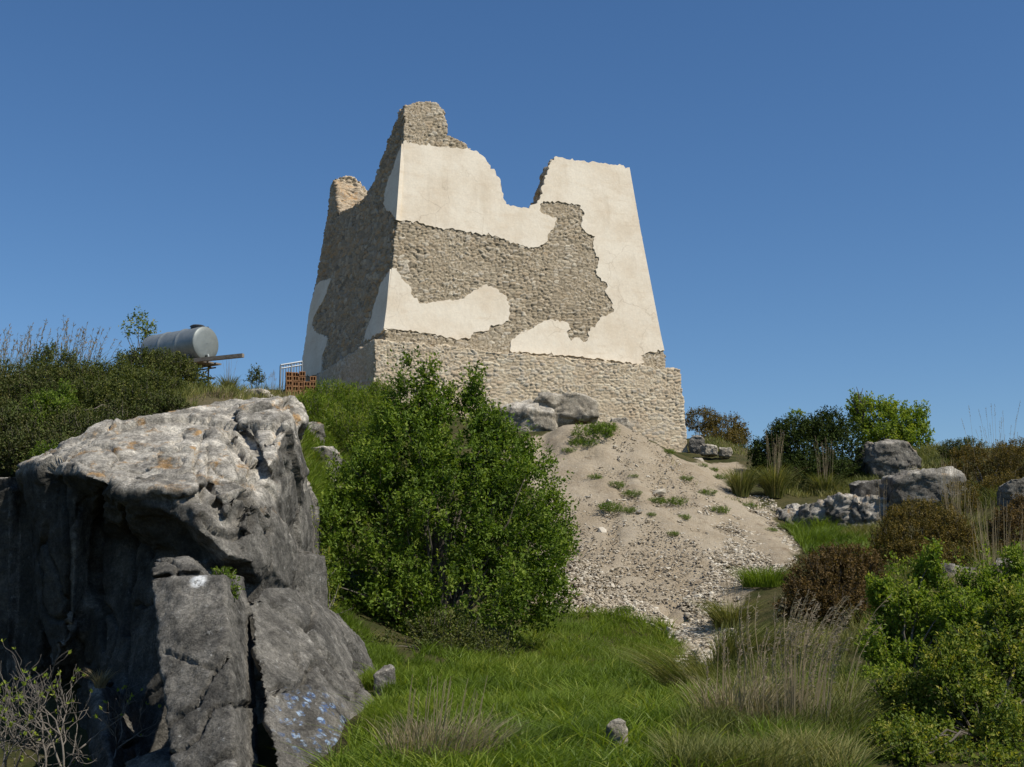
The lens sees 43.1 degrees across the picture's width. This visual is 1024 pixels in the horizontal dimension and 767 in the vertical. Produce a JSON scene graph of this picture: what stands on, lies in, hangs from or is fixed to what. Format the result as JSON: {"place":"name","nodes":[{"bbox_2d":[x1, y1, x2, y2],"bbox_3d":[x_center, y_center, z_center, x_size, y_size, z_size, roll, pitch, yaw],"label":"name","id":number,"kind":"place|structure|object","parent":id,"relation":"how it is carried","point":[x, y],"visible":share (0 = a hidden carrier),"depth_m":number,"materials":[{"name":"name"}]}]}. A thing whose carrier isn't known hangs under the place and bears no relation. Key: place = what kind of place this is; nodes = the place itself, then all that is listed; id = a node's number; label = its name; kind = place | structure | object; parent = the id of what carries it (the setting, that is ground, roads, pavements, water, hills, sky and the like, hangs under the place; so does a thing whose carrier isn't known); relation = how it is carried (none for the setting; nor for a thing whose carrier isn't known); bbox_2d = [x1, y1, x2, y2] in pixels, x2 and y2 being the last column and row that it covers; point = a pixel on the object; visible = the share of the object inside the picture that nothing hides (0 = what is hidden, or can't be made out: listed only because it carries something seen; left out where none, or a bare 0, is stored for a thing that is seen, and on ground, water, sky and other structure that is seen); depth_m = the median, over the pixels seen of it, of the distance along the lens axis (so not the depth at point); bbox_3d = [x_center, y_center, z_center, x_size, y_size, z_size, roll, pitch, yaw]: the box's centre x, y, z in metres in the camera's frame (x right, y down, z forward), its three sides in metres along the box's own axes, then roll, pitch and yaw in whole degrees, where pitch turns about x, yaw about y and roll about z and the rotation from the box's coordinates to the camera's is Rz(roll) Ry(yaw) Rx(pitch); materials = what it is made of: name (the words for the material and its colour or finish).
{"place":"outdoors","nodes":[
{"label":"outdoors","id":0,"kind":"place"},
{"bbox_2d":[328,597,414,689],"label":"grass","id":1,"kind":"structure","parent":0,"point":[380,655],"depth_m":17.47,"materials":[{"name":"plant"}]},
{"bbox_2d":[0,389,1023,766],"bbox_3d":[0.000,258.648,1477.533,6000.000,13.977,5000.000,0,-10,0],"label":"ground","id":2,"kind":"structure","parent":0,"point":[600,489],"depth_m":30.13,"materials":[{"name":"soil"}]},
{"bbox_2d":[0,322,59,398],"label":"plume grass","id":3,"kind":"object","parent":2,"relation":"on","point":[5,354],"depth_m":30.63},
{"bbox_2d":[2,378,79,439],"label":"bush","id":4,"kind":"object","parent":2,"relation":"on","point":[49,400],"visible":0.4,"depth_m":24.37,"materials":[{"name":"green plant"}]},
{"bbox_2d":[0,357,84,460],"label":"bush","id":5,"kind":"object","parent":2,"relation":"on","point":[18,385],"visible":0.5,"depth_m":25.17,"materials":[{"name":"green plant"}]},
{"bbox_2d":[28,439,57,457],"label":"tuft","id":6,"kind":"object","parent":2,"relation":"on","point":[40,450],"visible":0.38,"depth_m":20.33,"materials":[{"name":"green plant"}]},
{"bbox_2d":[11,319,81,377],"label":"plume grass","id":7,"kind":"object","parent":2,"relation":"on","point":[27,360],"depth_m":31.45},
{"bbox_2d":[7,339,102,409],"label":"bush","id":8,"kind":"object","parent":2,"relation":"on","point":[63,371],"visible":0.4,"depth_m":28.48,"materials":[{"name":"green plant"}]},
{"bbox_2d":[44,316,110,384],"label":"plume grass","id":9,"kind":"object","parent":2,"relation":"on","point":[66,342],"depth_m":31.52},
{"bbox_2d":[0,639,167,766],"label":"bare bush","id":10,"kind":"object","parent":2,"relation":"on","point":[27,721],"visible":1,"depth_m":12.73,"materials":[{"name":"grey plant"}]},
{"bbox_2d":[59,322,121,377],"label":"plume grass","id":11,"kind":"object","parent":2,"relation":"on","point":[99,355],"depth_m":31.34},
{"bbox_2d":[0,388,191,474],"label":"bush","id":12,"kind":"object","parent":2,"relation":"on","point":[17,447],"visible":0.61,"depth_m":23.19,"materials":[{"name":"green plant"}]},
{"bbox_2d":[2,385,195,418],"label":"grass","id":13,"kind":"structure","parent":2,"relation":"on","point":[181,390],"depth_m":27.04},
{"bbox_2d":[42,351,194,435],"bbox_3d":[-8.264,0.335,26.569,2.792,2.797,5.457,0,-10,0],"label":"bush","id":14,"kind":"object","parent":2,"relation":"on","point":[126,380],"visible":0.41,"depth_m":26.84,"materials":[{"name":"green plant"}]},
{"bbox_2d":[0,380,270,438],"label":"grass","id":15,"kind":"structure","parent":2,"relation":"on","point":[214,385],"depth_m":41.13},
{"bbox_2d":[118,306,157,358],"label":"sapling","id":16,"kind":"object","parent":2,"relation":"on","point":[145,332],"visible":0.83,"depth_m":45.00,"materials":[{"name":"green plant"}]},
{"bbox_2d":[111,343,215,391],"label":"bush","id":17,"kind":"object","parent":2,"relation":"on","point":[187,373],"visible":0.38,"depth_m":31.30,"materials":[{"name":"green plant"}]},
{"bbox_2d":[0,395,374,766],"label":"rock outcrop","id":18,"kind":"object","parent":2,"relation":"on","point":[119,538],"visible":0.88,"depth_m":15.02,"materials":[{"name":"stone"}]},
{"bbox_2d":[77,669,120,687],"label":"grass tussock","id":19,"kind":"object","parent":18,"relation":"on","point":[102,681],"depth_m":13.82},
{"bbox_2d":[211,566,244,601],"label":"tuft","id":20,"kind":"object","parent":18,"relation":"on","point":[234,586],"visible":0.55,"depth_m":13.11,"materials":[{"name":"green plant"}]},
{"bbox_2d":[156,354,221,379],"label":"tank stand","id":21,"kind":"object","parent":2,"relation":"on","point":[209,364],"visible":0.15,"depth_m":42.35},
{"bbox_2d":[140,324,217,358],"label":"water tank","id":22,"kind":"object","parent":21,"relation":"on","point":[197,341],"visible":0.57,"depth_m":42.19,"materials":[{"name":"metal"}]},
{"bbox_2d":[174,353,243,362],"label":"beam","id":23,"kind":"structure","parent":21,"relation":"attached to","point":[220,357],"depth_m":41.25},
{"bbox_2d":[215,360,244,387],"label":"grass tussock","id":24,"kind":"object","parent":2,"relation":"on","point":[225,379],"depth_m":41.48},
{"bbox_2d":[203,388,288,398],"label":"grass","id":25,"kind":"structure","parent":2,"relation":"on","point":[218,392],"depth_m":27.41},
{"bbox_2d":[243,362,265,388],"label":"shrublet","id":26,"kind":"object","parent":2,"relation":"on","point":[254,377],"visible":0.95,"depth_m":43.64,"materials":[{"name":"green plant"}]},
{"bbox_2d":[244,388,274,397],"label":"boulder","id":27,"kind":"object","parent":2,"relation":"on","point":[261,390],"visible":0.3,"depth_m":34.14,"materials":[{"name":"stone"}]},
{"bbox_2d":[78,376,451,581],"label":"grass","id":28,"kind":"structure","parent":2,"relation":"on","point":[201,390],"depth_m":28.08,"materials":[{"name":"plant"}]},
{"bbox_2d":[254,372,285,393],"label":"grass tussock","id":29,"kind":"object","parent":2,"relation":"on","point":[275,388],"depth_m":43.44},
{"bbox_2d":[279,361,302,390],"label":"fence panel","id":30,"kind":"object","parent":2,"relation":"on","point":[291,366],"visible":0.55,"depth_m":44.30,"materials":[{"name":"metal"}]},
{"bbox_2d":[285,371,304,395],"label":"brick stack","id":31,"kind":"object","parent":2,"relation":"on","point":[294,380],"visible":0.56,"depth_m":43.44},
{"bbox_2d":[302,376,316,394],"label":"brick stack","id":32,"kind":"object","parent":2,"relation":"on","point":[311,382],"visible":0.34,"depth_m":42.92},
{"bbox_2d":[308,421,325,441],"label":"boulder","id":33,"kind":"object","parent":2,"relation":"on","point":[316,426],"visible":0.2,"depth_m":30.03,"materials":[{"name":"grey stone"}]},
{"bbox_2d":[310,446,342,472],"bbox_3d":[-4.245,2.110,29.098,0.920,1.428,0.739,0,-10,0],"label":"boulder","id":34,"kind":"object","parent":2,"relation":"on","point":[329,452],"visible":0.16,"depth_m":28.96,"materials":[{"name":"grey stone"}]},
{"bbox_2d":[310,505,358,613],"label":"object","id":35,"kind":"object","parent":2,"relation":"on","point":[331,603],"visible":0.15,"depth_m":19.31,"materials":[{"name":"green plant"}]},
{"bbox_2d":[295,386,379,505],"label":"grass","id":36,"kind":"structure","parent":2,"relation":"on","point":[317,484],"depth_m":28.64,"materials":[{"name":"plant"}]},
{"bbox_2d":[295,376,395,452],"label":"bush","id":37,"kind":"object","parent":2,"relation":"on","point":[349,413],"visible":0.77,"depth_m":36.40,"materials":[{"name":"green plant"}]},
{"bbox_2d":[373,664,395,694],"bbox_3d":[-1.389,3.292,14.237,0.266,0.403,0.275,0,-10,0],"label":"boulder","id":38,"kind":"object","parent":2,"relation":"on","point":[384,673],"visible":0.55,"depth_m":14.15,"materials":[{"name":"grey stone"}]},
{"bbox_2d":[354,601,521,659],"bbox_3d":[-1.226,3.885,19.247,2.978,1.302,1.663,7,-12,-35],"label":"bush","id":39,"kind":"object","parent":2,"relation":"on","point":[454,639],"visible":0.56,"depth_m":19.37,"materials":[{"name":"green plant"}]},
{"bbox_2d":[356,674,535,761],"bbox_3d":[-0.413,2.290,8.753,1.419,0.656,1.238,0,-10,0],"label":"grass tussock","id":40,"kind":"object","parent":2,"relation":"on","point":[424,736],"depth_m":8.62,"materials":[{"name":"plant"}]},
{"bbox_2d":[316,345,582,646],"bbox_3d":[-1.141,1.906,21.969,4.812,5.421,4.095,0,-10,0],"label":"bush","id":41,"kind":"object","parent":2,"relation":"on","point":[438,568],"visible":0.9,"depth_m":21.64,"materials":[{"name":"green plant"}]},
{"bbox_2d":[302,101,687,451],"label":"watchtower","id":42,"kind":"structure","parent":2,"relation":"on","point":[433,241],"depth_m":45.07,"materials":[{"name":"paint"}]},
{"bbox_2d":[499,399,557,431],"bbox_3d":[0.468,1.396,39.592,1.936,1.833,1.401,0,-10,0],"label":"boulder","id":43,"kind":"object","parent":2,"relation":"on","point":[543,418],"visible":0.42,"depth_m":39.07,"materials":[{"name":"stone"}]},
{"bbox_2d":[534,392,598,426],"bbox_3d":[1.595,0.882,39.736,2.132,1.208,1.048,0,-10,0],"label":"boulder","id":44,"kind":"object","parent":2,"relation":"on","point":[571,408],"visible":0.72,"depth_m":39.37,"materials":[{"name":"stone"}]},
{"bbox_2d":[568,436,599,446],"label":"weed tuft","id":45,"kind":"object","parent":2,"relation":"on","point":[584,442],"visible":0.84,"depth_m":36.07,"materials":[{"name":"green plant"}]},
{"bbox_2d":[570,419,619,438],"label":"weed tuft","id":46,"kind":"object","parent":2,"relation":"on","point":[609,431],"visible":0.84,"depth_m":36.51,"materials":[{"name":"green plant"}]},
{"bbox_2d":[590,420,619,431],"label":"weed tuft","id":47,"kind":"object","parent":2,"relation":"on","point":[614,424],"visible":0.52,"depth_m":37.02,"materials":[{"name":"green plant"}]},
{"bbox_2d":[597,500,624,512],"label":"weed tuft","id":48,"kind":"object","parent":2,"relation":"on","point":[606,507],"visible":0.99,"depth_m":31.15,"materials":[{"name":"green plant"}]},
{"bbox_2d":[605,718,627,750],"bbox_3d":[0.734,2.495,9.118,0.167,0.275,0.136,0,-10,0],"label":"stone","id":49,"kind":"object","parent":2,"relation":"on","point":[615,724],"visible":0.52,"depth_m":9.07,"materials":[{"name":"stone"}]},
{"bbox_2d":[608,480,625,489],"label":"weed tuft","id":50,"kind":"object","parent":2,"relation":"on","point":[619,484],"visible":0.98,"depth_m":33.19,"materials":[{"name":"green plant"}]},
{"bbox_2d":[610,417,632,430],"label":"boulder","id":51,"kind":"object","parent":2,"relation":"on","point":[625,422],"visible":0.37,"depth_m":38.79,"materials":[{"name":"stone"}]},
{"bbox_2d":[615,604,635,613],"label":"weed tuft","id":52,"kind":"object","parent":2,"relation":"on","point":[625,608],"visible":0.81,"depth_m":26.18,"materials":[{"name":"green plant"}]},
{"bbox_2d":[617,506,637,513],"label":"weed tuft","id":53,"kind":"object","parent":2,"relation":"on","point":[629,510],"visible":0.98,"depth_m":31.07,"materials":[{"name":"green plant"}]},
{"bbox_2d":[622,489,641,497],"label":"weed tuft","id":54,"kind":"object","parent":2,"relation":"on","point":[628,493],"visible":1,"depth_m":32.83,"materials":[{"name":"green plant"}]},
{"bbox_2d":[583,639,718,691],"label":"grass tussock","id":55,"kind":"object","parent":2,"relation":"on","point":[658,670],"depth_m":13.96,"materials":[{"name":"plant"}]},
{"bbox_2d":[647,496,665,504],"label":"weed tuft","id":56,"kind":"object","parent":2,"relation":"on","point":[658,500],"visible":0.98,"depth_m":32.52,"materials":[{"name":"green plant"}]},
{"bbox_2d":[652,488,665,495],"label":"stone","id":57,"kind":"object","parent":2,"relation":"on","point":[660,491],"visible":1,"depth_m":33.46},
{"bbox_2d":[552,431,799,708],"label":"gravel","id":58,"kind":"structure","parent":2,"relation":"on","point":[691,629],"depth_m":28.04,"materials":[{"name":"gravel"}]},
{"bbox_2d":[664,496,688,505],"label":"weed tuft","id":59,"kind":"object","parent":2,"relation":"on","point":[671,501],"visible":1,"depth_m":32.76,"materials":[{"name":"green plant"}]},
{"bbox_2d":[617,431,763,509],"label":"grass","id":60,"kind":"structure","parent":2,"relation":"on","point":[726,489],"depth_m":35.02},
{"bbox_2d":[688,435,704,453],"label":"boulder","id":61,"kind":"object","parent":2,"relation":"on","point":[695,442],"visible":0.78,"depth_m":44.60,"materials":[{"name":"grey stone"}]},
{"bbox_2d":[697,489,716,495],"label":"weed tuft","id":62,"kind":"object","parent":2,"relation":"on","point":[707,491],"visible":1,"depth_m":34.35,"materials":[{"name":"green plant"}]},
{"bbox_2d":[700,444,718,456],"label":"boulder","id":63,"kind":"object","parent":2,"relation":"on","point":[708,450],"visible":1,"depth_m":43.05,"materials":[{"name":"stone"}]},
{"bbox_2d":[708,504,729,513],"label":"weed tuft","id":64,"kind":"object","parent":2,"relation":"on","point":[721,509],"visible":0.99,"depth_m":32.66,"materials":[{"name":"green plant"}]},
{"bbox_2d":[685,405,753,447],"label":"bush","id":65,"kind":"object","parent":2,"relation":"on","point":[738,435],"visible":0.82,"depth_m":49.09,"materials":[{"name":"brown plant"}]},
{"bbox_2d":[718,447,732,457],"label":"boulder","id":66,"kind":"object","parent":2,"relation":"on","point":[725,452],"visible":1,"depth_m":43.06,"materials":[{"name":"stone"}]},
{"bbox_2d":[688,558,773,627],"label":"grass tussock","id":67,"kind":"object","parent":2,"relation":"on","point":[718,616],"depth_m":24.61,"materials":[{"name":"plant"}]},
{"bbox_2d":[714,445,770,496],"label":"grass tussock","id":68,"kind":"object","parent":2,"relation":"on","point":[743,485],"depth_m":35.38,"materials":[{"name":"plant"}]},
{"bbox_2d":[661,627,838,721],"bbox_3d":[1.977,2.336,10.259,1.542,0.866,1.727,-8,-13,38],"label":"grass tussock","id":69,"kind":"object","parent":2,"relation":"on","point":[736,694],"depth_m":10.14,"materials":[{"name":"plant"}]},
{"bbox_2d":[717,563,804,587],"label":"grass tussock","id":70,"kind":"object","parent":2,"relation":"on","point":[766,578],"depth_m":26.59,"materials":[{"name":"plant"}]},
{"bbox_2d":[696,618,831,669],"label":"grass tussock","id":71,"kind":"object","parent":2,"relation":"on","point":[730,644],"depth_m":17.46,"materials":[{"name":"plant"}]},
{"bbox_2d":[737,428,806,497],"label":"grass tussock","id":72,"kind":"object","parent":2,"relation":"on","point":[775,484],"depth_m":35.68,"materials":[{"name":"plant"}]},
{"bbox_2d":[703,590,891,730],"bbox_3d":[2.216,2.155,9.960,1.561,1.130,1.428,0,-10,0],"label":"grass tussock","id":73,"kind":"object","parent":2,"relation":"on","point":[803,663],"depth_m":9.88,"materials":[{"name":"plant"}]},
{"bbox_2d":[788,406,806,441],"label":"sprig","id":74,"kind":"object","parent":2,"relation":"on","point":[799,411],"visible":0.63,"depth_m":39.94,"materials":[{"name":"green plant"}]},
{"bbox_2d":[745,405,866,488],"bbox_3d":[8.919,2.066,38.614,3.711,3.060,3.918,0,-10,0],"label":"bush","id":75,"kind":"object","parent":2,"relation":"on","point":[803,431],"visible":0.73,"depth_m":38.71,"materials":[{"name":"green plant"}]},
{"bbox_2d":[805,436,849,493],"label":"grass tussock","id":76,"kind":"object","parent":2,"relation":"on","point":[821,482],"depth_m":36.41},
{"bbox_2d":[768,539,889,627],"bbox_3d":[5.498,3.398,21.659,1.931,1.646,2.428,-7,-12,35],"label":"bush","id":77,"kind":"object","parent":2,"relation":"on","point":[827,564],"visible":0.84,"depth_m":21.40,"materials":[{"name":"brown plant"}]},
{"bbox_2d":[776,492,889,527],"bbox_3d":[8.330,3.689,33.749,3.678,1.590,2.064,-6,-12,31],"label":"rock ledge","id":78,"kind":"object","parent":2,"relation":"on","point":[848,508],"visible":0.51,"depth_m":32.98,"materials":[{"name":"grey stone"}]},
{"bbox_2d":[780,516,893,567],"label":"grass","id":79,"kind":"structure","parent":2,"relation":"on","point":[819,533],"depth_m":31.12,"materials":[{"name":"plant"}]},
{"bbox_2d":[854,442,872,471],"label":"boulder","id":80,"kind":"object","parent":2,"relation":"on","point":[865,445],"visible":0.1,"depth_m":39.05,"materials":[{"name":"grey stone"}]},
{"bbox_2d":[849,479,881,497],"bbox_3d":[9.888,3.336,34.970,1.664,1.563,1.419,0,-10,0],"label":"boulder","id":81,"kind":"object","parent":2,"relation":"on","point":[861,488],"visible":0.2,"depth_m":34.47,"materials":[{"name":"stone"}]},
{"bbox_2d":[871,476,888,534],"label":"grass tussock","id":82,"kind":"object","parent":2,"relation":"on","point":[879,508],"depth_m":30.93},
{"bbox_2d":[841,388,935,450],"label":"bush","id":83,"kind":"object","parent":2,"relation":"on","point":[904,426],"visible":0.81,"depth_m":41.99,"materials":[{"name":"green plant"}]},
{"bbox_2d":[848,387,865,423],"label":"sprig","id":84,"kind":"object","parent":83,"relation":"attached to","point":[858,410],"visible":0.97,"depth_m":42.24,"materials":[{"name":"green plant"}]},
{"bbox_2d":[862,439,921,478],"bbox_3d":[11.075,2.370,37.964,1.678,1.482,1.498,0,-10,0],"label":"boulder","id":85,"kind":"object","parent":2,"relation":"on","point":[888,457],"visible":0.66,"depth_m":37.36,"materials":[{"name":"grey stone"}]},
{"bbox_2d":[878,466,966,518],"bbox_3d":[10.578,3.101,32.956,2.308,1.897,1.699,0,-10,0],"label":"boulder","id":86,"kind":"object","parent":2,"relation":"on","point":[919,483],"visible":0.37,"depth_m":32.33,"materials":[{"name":"grey stone"}]},
{"bbox_2d":[866,495,980,569],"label":"bush","id":87,"kind":"object","parent":2,"relation":"on","point":[925,521],"visible":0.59,"depth_m":25.45,"materials":[{"name":"brown plant"}]},
{"bbox_2d":[899,440,971,470],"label":"grass","id":88,"kind":"structure","parent":2,"relation":"on","point":[929,456],"depth_m":38.62,"materials":[{"name":"plant"}]},
{"bbox_2d":[849,537,1023,680],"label":"bush","id":89,"kind":"object","parent":2,"relation":"on","point":[915,612],"visible":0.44,"depth_m":14.58,"materials":[{"name":"green plant"}]},
{"bbox_2d":[855,579,1023,766],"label":"bush","id":90,"kind":"object","parent":2,"relation":"on","point":[967,685],"visible":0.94,"depth_m":9.75,"materials":[{"name":"green plant"}]},
{"bbox_2d":[918,542,987,576],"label":"bush","id":91,"kind":"object","parent":2,"relation":"on","point":[952,554],"visible":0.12,"depth_m":23.68,"materials":[{"name":"brown plant"}]},
{"bbox_2d":[930,455,983,544],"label":"grass tussock","id":92,"kind":"object","parent":2,"relation":"on","point":[945,488],"depth_m":27.94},
{"bbox_2d":[941,563,979,578],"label":"boulder","id":93,"kind":"object","parent":2,"relation":"on","point":[949,571],"visible":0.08,"depth_m":22.35,"materials":[{"name":"grey stone"}]},
{"bbox_2d":[936,435,985,460],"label":"bush","id":94,"kind":"object","parent":2,"relation":"on","point":[953,444],"visible":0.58,"depth_m":38.20,"materials":[{"name":"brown plant"}]},
{"bbox_2d":[939,437,1023,513],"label":"bush","id":95,"kind":"object","parent":2,"relation":"on","point":[1004,464],"visible":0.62,"depth_m":33.14,"materials":[{"name":"brown plant"}]},
{"bbox_2d":[945,497,1023,590],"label":"grass tussock","id":96,"kind":"object","parent":2,"relation":"on","point":[1007,539],"depth_m":17.83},
{"bbox_2d":[961,404,1019,479],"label":"grass tussock","id":97,"kind":"object","parent":2,"relation":"on","point":[993,437],"depth_m":33.78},
{"bbox_2d":[985,489,1023,552],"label":"bush","id":98,"kind":"object","parent":2,"relation":"on","point":[1016,519],"visible":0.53,"depth_m":24.82,"materials":[{"name":"brown plant"}]},
{"bbox_2d":[996,477,1023,518],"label":"boulder","id":99,"kind":"object","parent":2,"relation":"on","point":[1006,490],"visible":0.31,"depth_m":28.27,"materials":[{"name":"grey stone"}]},
{"bbox_2d":[0,0,1023,459],"label":"sky","id":100,"kind":"structure","parent":0,"point":[829,194],"materials":[{"name":"blue"}]},
{"bbox_2d":[253,601,783,766],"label":"grass","id":101,"kind":"structure","parent":0,"point":[556,733],"depth_m":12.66,"materials":[{"name":"plant"}]},
{"bbox_2d":[704,434,753,456],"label":"grass","id":102,"kind":"structure","parent":0,"point":[734,448],"depth_m":46.80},
{"bbox_2d":[620,615,915,766],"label":"grass","id":103,"kind":"structure","parent":0,"point":[718,751],"depth_m":9.29,"materials":[{"name":"plant"}]},
{"bbox_2d":[763,467,884,497],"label":"grass","id":104,"kind":"structure","parent":0,"point":[808,491],"depth_m":36.73,"materials":[{"name":"plant"}]},
{"bbox_2d":[824,516,896,549],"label":"grass","id":105,"kind":"structure","parent":0,"point":[856,528],"depth_m":31.66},
{"bbox_2d":[830,551,1023,635],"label":"grass","id":106,"kind":"structure","parent":0,"point":[861,625],"depth_m":21.97,"materials":[{"name":"plant"}]},
{"bbox_2d":[935,439,1023,566],"bbox_3d":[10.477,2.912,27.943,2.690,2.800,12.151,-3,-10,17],"label":"grass","id":107,"kind":"structure","parent":0,"point":[984,499],"depth_m":29.62,"materials":[{"name":"plant"}]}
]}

